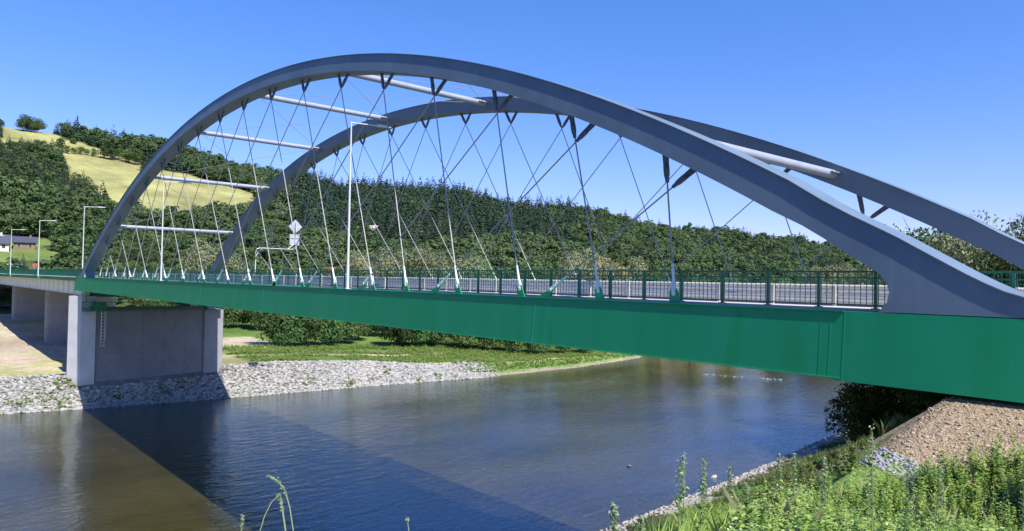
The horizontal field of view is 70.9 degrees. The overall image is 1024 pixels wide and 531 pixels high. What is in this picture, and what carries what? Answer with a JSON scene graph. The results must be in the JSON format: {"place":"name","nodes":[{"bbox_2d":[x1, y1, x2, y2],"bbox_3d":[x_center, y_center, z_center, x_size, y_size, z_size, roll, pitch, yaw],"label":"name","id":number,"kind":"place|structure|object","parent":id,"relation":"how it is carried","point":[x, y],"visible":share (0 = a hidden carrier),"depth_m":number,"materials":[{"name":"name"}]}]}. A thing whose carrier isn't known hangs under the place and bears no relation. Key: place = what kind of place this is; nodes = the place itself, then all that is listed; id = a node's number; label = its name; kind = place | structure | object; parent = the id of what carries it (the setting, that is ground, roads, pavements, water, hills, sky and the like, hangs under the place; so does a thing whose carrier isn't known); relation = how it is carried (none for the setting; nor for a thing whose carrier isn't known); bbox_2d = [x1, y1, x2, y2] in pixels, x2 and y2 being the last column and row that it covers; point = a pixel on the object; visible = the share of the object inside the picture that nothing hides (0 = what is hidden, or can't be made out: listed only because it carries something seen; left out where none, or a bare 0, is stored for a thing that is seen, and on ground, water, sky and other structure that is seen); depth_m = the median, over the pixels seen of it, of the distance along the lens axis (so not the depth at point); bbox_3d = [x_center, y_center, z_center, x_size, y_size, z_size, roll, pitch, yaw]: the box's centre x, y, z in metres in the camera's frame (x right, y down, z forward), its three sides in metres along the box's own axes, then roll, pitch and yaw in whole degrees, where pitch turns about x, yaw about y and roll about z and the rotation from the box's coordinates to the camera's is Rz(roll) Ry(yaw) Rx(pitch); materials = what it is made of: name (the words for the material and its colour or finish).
{"place":"outdoors","nodes":[
{"label":"outdoors","id":0,"kind":"place"},
{"bbox_2d":[0,355,898,530],"bbox_3d":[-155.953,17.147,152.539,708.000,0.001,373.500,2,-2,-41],"label":"water","id":1,"kind":"structure","parent":0,"point":[615,450],"depth_m":79.53,"materials":[{"name":"blue liquid"}]},
{"bbox_2d":[0,127,1023,530],"bbox_3d":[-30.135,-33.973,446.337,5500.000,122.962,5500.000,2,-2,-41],"label":"ground","id":2,"kind":"structure","parent":0,"point":[540,501],"depth_m":77.20,"materials":[{"name":"plant"}]},
{"bbox_2d":[0,232,11,251],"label":"house","id":3,"kind":"structure","parent":2,"relation":"on","point":[5,242],"depth_m":250.43,"materials":[{"name":"white paint"}]},
{"bbox_2d":[0,284,11,305],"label":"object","id":4,"kind":"structure","parent":2,"relation":"on","point":[3,303],"depth_m":197.38,"materials":[{"name":"plant"}]},
{"bbox_2d":[12,235,37,250],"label":"house","id":5,"kind":"structure","parent":2,"relation":"on","point":[30,242],"depth_m":256.58,"materials":[{"name":"beige paint"}]},
{"bbox_2d":[14,114,38,130],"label":"shrub","id":6,"kind":"object","parent":2,"relation":"on","point":[25,120],"visible":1,"depth_m":492.55,"materials":[{"name":"green plant"}]},
{"bbox_2d":[11,286,46,320],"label":"bridge pier","id":7,"kind":"structure","parent":2,"relation":"on","point":[28,303],"depth_m":163.23,"materials":[{"name":"concrete"}]},
{"bbox_2d":[0,273,156,294],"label":"approach viaduct","id":8,"kind":"object","parent":7,"relation":"on","point":[64,284],"visible":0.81,"depth_m":117.38,"materials":[{"name":"concrete"}]},
{"bbox_2d":[0,269,79,275],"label":"viaduct railing","id":9,"kind":"object","parent":8,"relation":"on","point":[63,272],"visible":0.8,"depth_m":115.05,"materials":[{"name":"metal"}]},
{"bbox_2d":[29,118,46,131],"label":"shrub","id":10,"kind":"object","parent":2,"relation":"on","point":[42,124],"visible":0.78,"depth_m":499.51,"materials":[{"name":"green plant"}]},
{"bbox_2d":[54,137,66,149],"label":"broadleaf tree","id":11,"kind":"object","parent":2,"relation":"on","point":[60,143],"visible":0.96,"depth_m":455.72,"materials":[{"name":"green plant"}]},
{"bbox_2d":[44,291,114,344],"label":"bridge pier","id":12,"kind":"structure","parent":2,"relation":"on","point":[56,318],"depth_m":128.55,"materials":[{"name":"concrete"}]},
{"bbox_2d":[102,147,118,158],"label":"broadleaf tree","id":13,"kind":"object","parent":2,"relation":"on","point":[110,151],"visible":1,"depth_m":473.11,"materials":[{"name":"green plant"}]},
{"bbox_2d":[125,147,143,164],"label":"broadleaf tree","id":14,"kind":"object","parent":2,"relation":"on","point":[136,152],"visible":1,"depth_m":477.52,"materials":[{"name":"green plant"}]},
{"bbox_2d":[66,291,223,385],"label":"bridge pier","id":15,"kind":"structure","parent":2,"relation":"on","point":[109,345],"depth_m":96.84,"materials":[{"name":"concrete"}]},
{"bbox_2d":[74,53,1023,402],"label":"arch bridge","id":16,"kind":"structure","parent":15,"relation":"on","point":[938,321],"depth_m":26.51,"materials":[{"name":"paint"}]},
{"bbox_2d":[81,292,222,310],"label":"inspection platform","id":17,"kind":"structure","parent":16,"relation":"hanging from","point":[98,306],"depth_m":94.46,"materials":[{"name":"paint"}]},
{"bbox_2d":[160,181,191,280],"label":"street lamp","id":18,"kind":"object","parent":16,"relation":"on","point":[162,228],"visible":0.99,"depth_m":65.58,"materials":[{"name":"metal"}]},
{"bbox_2d":[255,220,301,270],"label":"road sign","id":19,"kind":"object","parent":16,"relation":"attached to","point":[297,226],"visible":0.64,"depth_m":96.87,"materials":[{"name":"metal"}]},
{"bbox_2d":[344,122,390,288],"bbox_3d":[-7.962,-3.297,39.805,2.560,9.220,0.320,2,-2,-41],"label":"street lamp","id":20,"kind":"object","parent":16,"relation":"on","point":[348,236],"visible":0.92,"depth_m":39.01,"materials":[{"name":"metal"}]},
{"bbox_2d":[98,269,1023,308],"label":"bridge railing","id":21,"kind":"object","parent":16,"relation":"on","point":[287,275],"visible":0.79,"depth_m":27.47,"materials":[{"name":"metal"}]},
{"bbox_2d":[102,272,1023,305],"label":"safety barrier","id":22,"kind":"object","parent":16,"relation":"on","point":[774,296],"visible":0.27,"depth_m":26.79,"materials":[{"name":"metal"}]},
{"bbox_2d":[191,274,1022,296],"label":"safety barrier","id":23,"kind":"object","parent":16,"relation":"on","point":[823,294],"visible":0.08,"depth_m":39.64,"materials":[{"name":"metal"}]},
{"bbox_2d":[200,272,1020,287],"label":"bridge railing","id":24,"kind":"object","parent":16,"relation":"on","point":[740,280],"visible":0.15,"depth_m":43.78,"materials":[{"name":"metal"}]},
{"bbox_2d":[168,222,182,234],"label":"broadleaf tree","id":25,"kind":"object","parent":2,"relation":"on","point":[178,224],"visible":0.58,"depth_m":317.68,"materials":[{"name":"green plant"}]},
{"bbox_2d":[177,236,228,305],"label":"willow tree","id":26,"kind":"object","parent":2,"relation":"on","point":[190,263],"visible":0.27,"depth_m":181.03,"materials":[{"name":"green plant"}]},
{"bbox_2d":[191,242,246,275],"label":"willow tree","id":27,"kind":"object","parent":2,"relation":"on","point":[209,263],"visible":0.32,"depth_m":180.60,"materials":[{"name":"green plant"}]},
{"bbox_2d":[215,307,245,327],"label":"shrub","id":28,"kind":"object","parent":2,"relation":"on","point":[228,319],"visible":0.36,"depth_m":163.86,"materials":[{"name":"green plant"}]},
{"bbox_2d":[6,364,461,411],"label":"riprap herbs","id":29,"kind":"object","parent":2,"relation":"on","point":[66,382],"visible":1,"depth_m":91.49,"materials":[{"name":"green plant"}]},
{"bbox_2d":[225,309,248,326],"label":"shrub","id":30,"kind":"object","parent":2,"relation":"on","point":[242,320],"visible":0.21,"depth_m":166.48,"materials":[{"name":"green plant"}]},
{"bbox_2d":[0,360,503,414],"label":"riprap stones","id":31,"kind":"object","parent":2,"relation":"on","point":[336,375],"visible":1,"depth_m":102.76,"materials":[{"name":"grey stone"}]},
{"bbox_2d":[243,310,261,329],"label":"shrub","id":32,"kind":"object","parent":2,"relation":"on","point":[249,314],"visible":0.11,"depth_m":163.09,"materials":[{"name":"green plant"}]},
{"bbox_2d":[251,311,293,344],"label":"shrub","id":33,"kind":"object","parent":2,"relation":"on","point":[266,319],"visible":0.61,"depth_m":136.06,"materials":[{"name":"green plant"}]},
{"bbox_2d":[267,475,293,530],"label":"grass stalk","id":34,"kind":"object","parent":2,"relation":"on","point":[279,483],"depth_m":2.74,"materials":[{"name":"green plant"}]},
{"bbox_2d":[267,314,310,345],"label":"shrub","id":35,"kind":"object","parent":2,"relation":"on","point":[285,334],"visible":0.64,"depth_m":136.37,"materials":[{"name":"green plant"}]},
{"bbox_2d":[292,316,326,345],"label":"shrub","id":36,"kind":"object","parent":2,"relation":"on","point":[309,326],"visible":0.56,"depth_m":138.55,"materials":[{"name":"green plant"}]},
{"bbox_2d":[312,319,343,345],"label":"shrub","id":37,"kind":"object","parent":2,"relation":"on","point":[330,330],"visible":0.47,"depth_m":141.92,"materials":[{"name":"green plant"}]},
{"bbox_2d":[333,322,363,342],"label":"shrub","id":38,"kind":"object","parent":2,"relation":"on","point":[350,328],"visible":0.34,"depth_m":148.64,"materials":[{"name":"green plant"}]},
{"bbox_2d":[339,249,378,277],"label":"willow tree","id":39,"kind":"object","parent":2,"relation":"on","point":[359,263],"visible":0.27,"depth_m":180.55,"materials":[{"name":"green plant"}]},
{"bbox_2d":[348,323,372,339],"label":"shrub","id":40,"kind":"object","parent":2,"relation":"on","point":[365,327],"visible":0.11,"depth_m":155.10,"materials":[{"name":"green plant"}]},
{"bbox_2d":[371,233,388,267],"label":"spruce tree","id":41,"kind":"object","parent":2,"relation":"on","point":[382,242],"visible":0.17,"depth_m":247.80,"materials":[{"name":"green plant"}]},
{"bbox_2d":[374,216,386,238],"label":"spruce tree","id":42,"kind":"object","parent":2,"relation":"on","point":[379,228],"visible":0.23,"depth_m":322.99,"materials":[{"name":"green plant"}]},
{"bbox_2d":[364,246,399,278],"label":"willow tree","id":43,"kind":"object","parent":2,"relation":"on","point":[383,266],"visible":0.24,"depth_m":186.49,"materials":[{"name":"green plant"}]},
{"bbox_2d":[374,326,418,346],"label":"shrub","id":44,"kind":"object","parent":2,"relation":"on","point":[392,333],"visible":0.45,"depth_m":148.39,"materials":[{"name":"green plant"}]},
{"bbox_2d":[385,247,431,278],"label":"willow tree","id":45,"kind":"object","parent":2,"relation":"on","point":[409,259],"visible":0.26,"depth_m":188.23,"materials":[{"name":"green plant"}]},
{"bbox_2d":[399,327,429,345],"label":"shrub","id":46,"kind":"object","parent":2,"relation":"on","point":[421,335],"visible":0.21,"depth_m":149.46,"materials":[{"name":"green plant"}]},
{"bbox_2d":[410,224,421,246],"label":"spruce tree","id":47,"kind":"object","parent":2,"relation":"on","point":[416,240],"visible":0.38,"depth_m":304.69,"materials":[{"name":"green plant"}]},
{"bbox_2d":[411,215,425,241],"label":"spruce tree","id":48,"kind":"object","parent":2,"relation":"on","point":[422,232],"visible":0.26,"depth_m":315.70,"materials":[{"name":"green plant"}]},
{"bbox_2d":[0,116,843,275],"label":"spruce forest","id":49,"kind":"object","parent":2,"relation":"on","point":[336,193],"visible":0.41,"depth_m":431.75,"materials":[{"name":"green plant"}]},
{"bbox_2d":[222,338,629,372],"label":"bank herbs","id":50,"kind":"object","parent":2,"relation":"on","point":[409,349],"visible":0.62,"depth_m":138.36,"materials":[{"name":"green plant"}]},
{"bbox_2d":[409,248,442,277],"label":"willow tree","id":51,"kind":"object","parent":2,"relation":"on","point":[420,260],"visible":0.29,"depth_m":184.76,"materials":[{"name":"green plant"}]},
{"bbox_2d":[0,119,869,301],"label":"broadleaf forest","id":52,"kind":"object","parent":2,"relation":"on","point":[19,209],"visible":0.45,"depth_m":322.54,"materials":[{"name":"green plant"}]},
{"bbox_2d":[425,331,451,345],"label":"shrub","id":53,"kind":"object","parent":2,"relation":"on","point":[435,336],"visible":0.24,"depth_m":151.28,"materials":[{"name":"green plant"}]},
{"bbox_2d":[418,250,459,279],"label":"willow tree","id":54,"kind":"object","parent":2,"relation":"on","point":[441,273],"visible":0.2,"depth_m":184.20,"materials":[{"name":"green plant"}]},
{"bbox_2d":[445,253,468,269],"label":"broadleaf tree","id":55,"kind":"object","parent":2,"relation":"on","point":[456,257],"visible":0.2,"depth_m":235.42,"materials":[{"name":"green plant"}]},
{"bbox_2d":[448,334,477,345],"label":"shrub","id":56,"kind":"object","parent":2,"relation":"on","point":[463,339],"visible":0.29,"depth_m":149.04,"materials":[{"name":"green plant"}]},
{"bbox_2d":[455,211,471,239],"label":"spruce tree","id":57,"kind":"object","parent":2,"relation":"on","point":[464,226],"visible":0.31,"depth_m":322.83,"materials":[{"name":"green plant"}]},
{"bbox_2d":[449,253,489,279],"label":"willow tree","id":58,"kind":"object","parent":2,"relation":"on","point":[469,265],"visible":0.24,"depth_m":186.59,"materials":[{"name":"green plant"}]},
{"bbox_2d":[473,254,495,278],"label":"broadleaf tree","id":59,"kind":"object","parent":2,"relation":"on","point":[484,264],"visible":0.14,"depth_m":195.18,"materials":[{"name":"green plant"}]},
{"bbox_2d":[475,337,500,349],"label":"shrub","id":60,"kind":"object","parent":2,"relation":"on","point":[486,341],"visible":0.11,"depth_m":150.74,"materials":[{"name":"green plant"}]},
{"bbox_2d":[488,244,499,269],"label":"spruce tree","id":61,"kind":"object","parent":2,"relation":"on","point":[493,265],"visible":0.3,"depth_m":248.82,"materials":[{"name":"green plant"}]},
{"bbox_2d":[498,340,523,351],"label":"shrub","id":62,"kind":"object","parent":2,"relation":"on","point":[510,344],"visible":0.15,"depth_m":150.66,"materials":[{"name":"green plant"}]},
{"bbox_2d":[521,342,553,352],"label":"shrub","id":63,"kind":"object","parent":2,"relation":"on","point":[538,348],"visible":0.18,"depth_m":149.82,"materials":[{"name":"green plant"}]},
{"bbox_2d":[526,267,554,281],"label":"broadleaf tree","id":64,"kind":"object","parent":2,"relation":"on","point":[534,272],"visible":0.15,"depth_m":194.11,"materials":[{"name":"green plant"}]},
{"bbox_2d":[561,221,575,241],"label":"spruce tree","id":65,"kind":"object","parent":2,"relation":"on","point":[569,235],"visible":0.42,"depth_m":358.25,"materials":[{"name":"green plant"}]},
{"bbox_2d":[554,250,586,281],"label":"willow tree","id":66,"kind":"object","parent":2,"relation":"on","point":[568,266],"visible":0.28,"depth_m":197.52,"materials":[{"name":"green plant"}]},
{"bbox_2d":[572,246,609,280],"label":"willow tree","id":67,"kind":"object","parent":2,"relation":"on","point":[590,261],"visible":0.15,"depth_m":198.07,"materials":[{"name":"green plant"}]},
{"bbox_2d":[587,259,631,282],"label":"willow tree","id":68,"kind":"object","parent":2,"relation":"on","point":[614,266],"visible":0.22,"depth_m":196.42,"materials":[{"name":"green plant"}]},
{"bbox_2d":[607,502,619,530],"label":"goosefoot plant","id":69,"kind":"object","parent":2,"relation":"on","point":[614,516],"visible":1,"depth_m":4.69,"materials":[{"name":"green plant"}]},
{"bbox_2d":[621,255,651,283],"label":"willow tree","id":70,"kind":"object","parent":2,"relation":"on","point":[636,265],"visible":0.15,"depth_m":200.10,"materials":[{"name":"green plant"}]},
{"bbox_2d":[635,515,645,530],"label":"goosefoot plant","id":71,"kind":"object","parent":2,"relation":"on","point":[641,522],"visible":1,"depth_m":5.12,"materials":[{"name":"green plant"}]},
{"bbox_2d":[646,269,669,283],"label":"broadleaf tree","id":72,"kind":"object","parent":2,"relation":"on","point":[657,279],"visible":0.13,"depth_m":197.91,"materials":[{"name":"green plant"}]},
{"bbox_2d":[490,355,848,530],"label":"shore stones","id":73,"kind":"object","parent":2,"relation":"on","point":[663,508],"visible":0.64,"depth_m":63.19,"materials":[{"name":"grey stone"}]},
{"bbox_2d":[673,453,688,530],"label":"goosefoot plant","id":74,"kind":"object","parent":2,"relation":"on","point":[682,464],"visible":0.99,"depth_m":6.14,"materials":[{"name":"green plant"}]},
{"bbox_2d":[695,458,709,530],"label":"goosefoot plant","id":75,"kind":"object","parent":2,"relation":"on","point":[702,487],"visible":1,"depth_m":6.15,"materials":[{"name":"green plant"}]},
{"bbox_2d":[723,466,735,517],"bbox_3d":[2.251,2.485,7.397,0.160,0.831,0.188,1,-1,8],"label":"goosefoot plant","id":76,"kind":"object","parent":2,"relation":"on","point":[730,469],"visible":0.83,"depth_m":7.41,"materials":[{"name":"green plant"}]},
{"bbox_2d":[739,482,753,530],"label":"goosefoot plant","id":77,"kind":"object","parent":2,"relation":"on","point":[747,495],"visible":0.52,"depth_m":6.40,"materials":[{"name":"green plant"}]},
{"bbox_2d":[774,453,784,527],"bbox_3d":[2.693,2.440,7.287,0.208,1.082,0.174,2,-2,-45],"label":"goosefoot plant","id":78,"kind":"object","parent":2,"relation":"on","point":[778,480],"visible":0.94,"depth_m":7.29,"materials":[{"name":"green plant"}]},
{"bbox_2d":[624,402,935,530],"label":"undergrowth","id":79,"kind":"object","parent":2,"relation":"on","point":[806,471],"visible":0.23,"depth_m":18.75,"materials":[{"name":"green plant"}]},
{"bbox_2d":[791,453,799,514],"bbox_3d":[3.025,2.568,7.677,0.211,1.129,0.169,0,-1,35],"label":"goosefoot plant","id":80,"kind":"object","parent":2,"relation":"on","point":[794,457],"visible":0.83,"depth_m":7.69,"materials":[{"name":"green plant"}]},
{"bbox_2d":[797,261,845,286],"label":"willow tree","id":81,"kind":"object","parent":2,"relation":"on","point":[813,274],"visible":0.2,"depth_m":228.74,"materials":[{"name":"green plant"}]},
{"bbox_2d":[817,456,833,530],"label":"goosefoot plant","id":82,"kind":"object","parent":2,"relation":"on","point":[824,475],"visible":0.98,"depth_m":6.71,"materials":[{"name":"green plant"}]},
{"bbox_2d":[630,443,1023,530],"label":"grass","id":83,"kind":"structure","parent":2,"relation":"on","point":[722,514],"depth_m":7.45,"materials":[{"name":"green plant"}]},
{"bbox_2d":[835,261,858,287],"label":"willow tree","id":84,"kind":"object","parent":2,"relation":"on","point":[846,267],"visible":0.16,"depth_m":236.33,"materials":[{"name":"green plant"}]},
{"bbox_2d":[719,454,997,530],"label":"wildflowers","id":85,"kind":"object","parent":2,"relation":"on","point":[887,494],"visible":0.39,"depth_m":10.75,"materials":[{"name":"plant"}]},
{"bbox_2d":[824,381,897,445],"bbox_3d":[11.227,5.074,23.109,2.404,3.052,2.010,2,-2,-41],"label":"shrub","id":86,"kind":"object","parent":2,"relation":"on","point":[861,414],"visible":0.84,"depth_m":22.83,"materials":[{"name":"green plant"}]},
{"bbox_2d":[860,424,878,530],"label":"goosefoot plant","id":87,"kind":"object","parent":2,"relation":"on","point":[871,471],"visible":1,"depth_m":6.15,"materials":[{"name":"green plant"}]},
{"bbox_2d":[715,424,1023,530],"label":"weeds","id":88,"kind":"object","parent":2,"relation":"on","point":[805,515],"visible":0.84,"depth_m":10.93,"materials":[{"name":"green plant"}]},
{"bbox_2d":[853,223,909,287],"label":"willow tree","id":89,"kind":"object","parent":2,"relation":"on","point":[868,275],"depth_m":77.59,"materials":[{"name":"green plant"}]},
{"bbox_2d":[850,447,923,481],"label":"slope stones","id":90,"kind":"object","parent":2,"relation":"on","point":[878,458],"visible":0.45,"depth_m":13.80,"materials":[{"name":"stone"}]},
{"bbox_2d":[860,385,923,424],"bbox_3d":[13.743,5.522,25.945,2.144,3.255,2.564,1,-1,-14],"label":"shrub","id":91,"kind":"object","parent":2,"relation":"on","point":[889,390],"visible":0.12,"depth_m":25.52,"materials":[{"name":"green plant"}]},
{"bbox_2d":[898,459,916,530],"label":"goosefoot plant","id":92,"kind":"object","parent":2,"relation":"on","point":[906,492],"visible":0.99,"depth_m":6.79,"materials":[{"name":"green plant"}]},
{"bbox_2d":[870,217,976,287],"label":"willow tree","id":93,"kind":"object","parent":2,"relation":"on","point":[919,237],"visible":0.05,"depth_m":66.29,"materials":[{"name":"green plant"}]},
{"bbox_2d":[890,388,958,418],"bbox_3d":[13.050,4.133,22.697,2.083,2.645,1.742,1,-1,15],"label":"shrub","id":94,"kind":"object","parent":2,"relation":"on","point":[909,406],"visible":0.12,"depth_m":22.62,"materials":[{"name":"green plant"}]},
{"bbox_2d":[893,388,957,415],"bbox_3d":[11.512,3.333,19.888,1.541,2.340,1.843,1,-1,0],"label":"shrub","id":95,"kind":"object","parent":2,"relation":"on","point":[931,396],"visible":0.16,"depth_m":19.67,"materials":[{"name":"green plant"}]},
{"bbox_2d":[932,451,947,530],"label":"goosefoot plant","id":96,"kind":"object","parent":2,"relation":"on","point":[938,479],"visible":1,"depth_m":7.57,"materials":[{"name":"green plant"}]},
{"bbox_2d":[879,395,1023,473],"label":"gravel","id":97,"kind":"structure","parent":2,"relation":"on","point":[910,428],"depth_m":14.91,"materials":[{"name":"beige gravel"}]},
{"bbox_2d":[924,230,1011,281],"bbox_3d":[38.061,5.075,60.895,9.955,16.783,8.755,1,-1,24],"label":"willow tree","id":98,"kind":"object","parent":2,"relation":"on","point":[956,250],"visible":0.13,"depth_m":60.77,"materials":[{"name":"green plant"}]},
{"bbox_2d":[955,210,1008,281],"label":"willow tree","id":99,"kind":"object","parent":2,"relation":"on","point":[994,221],"visible":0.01,"depth_m":66.06,"materials":[{"name":"green plant"}]},
{"bbox_2d":[970,225,1023,290],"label":"willow tree","id":100,"kind":"object","parent":2,"relation":"on","point":[1006,264],"visible":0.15,"depth_m":57.20,"materials":[{"name":"green plant"}]},
{"bbox_2d":[987,213,1023,286],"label":"willow tree","id":101,"kind":"object","parent":2,"relation":"on","point":[1007,230],"visible":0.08,"depth_m":60.33,"materials":[{"name":"green plant"}]},
{"bbox_2d":[1018,456,1023,530],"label":"goosefoot plant","id":102,"kind":"object","parent":2,"relation":"on","point":[1022,505],"visible":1,"depth_m":6.37,"materials":[{"name":"green plant"}]},
{"bbox_2d":[0,0,1023,247],"label":"sky","id":103,"kind":"structure","parent":0,"point":[925,98],"materials":[{"name":"blue"}]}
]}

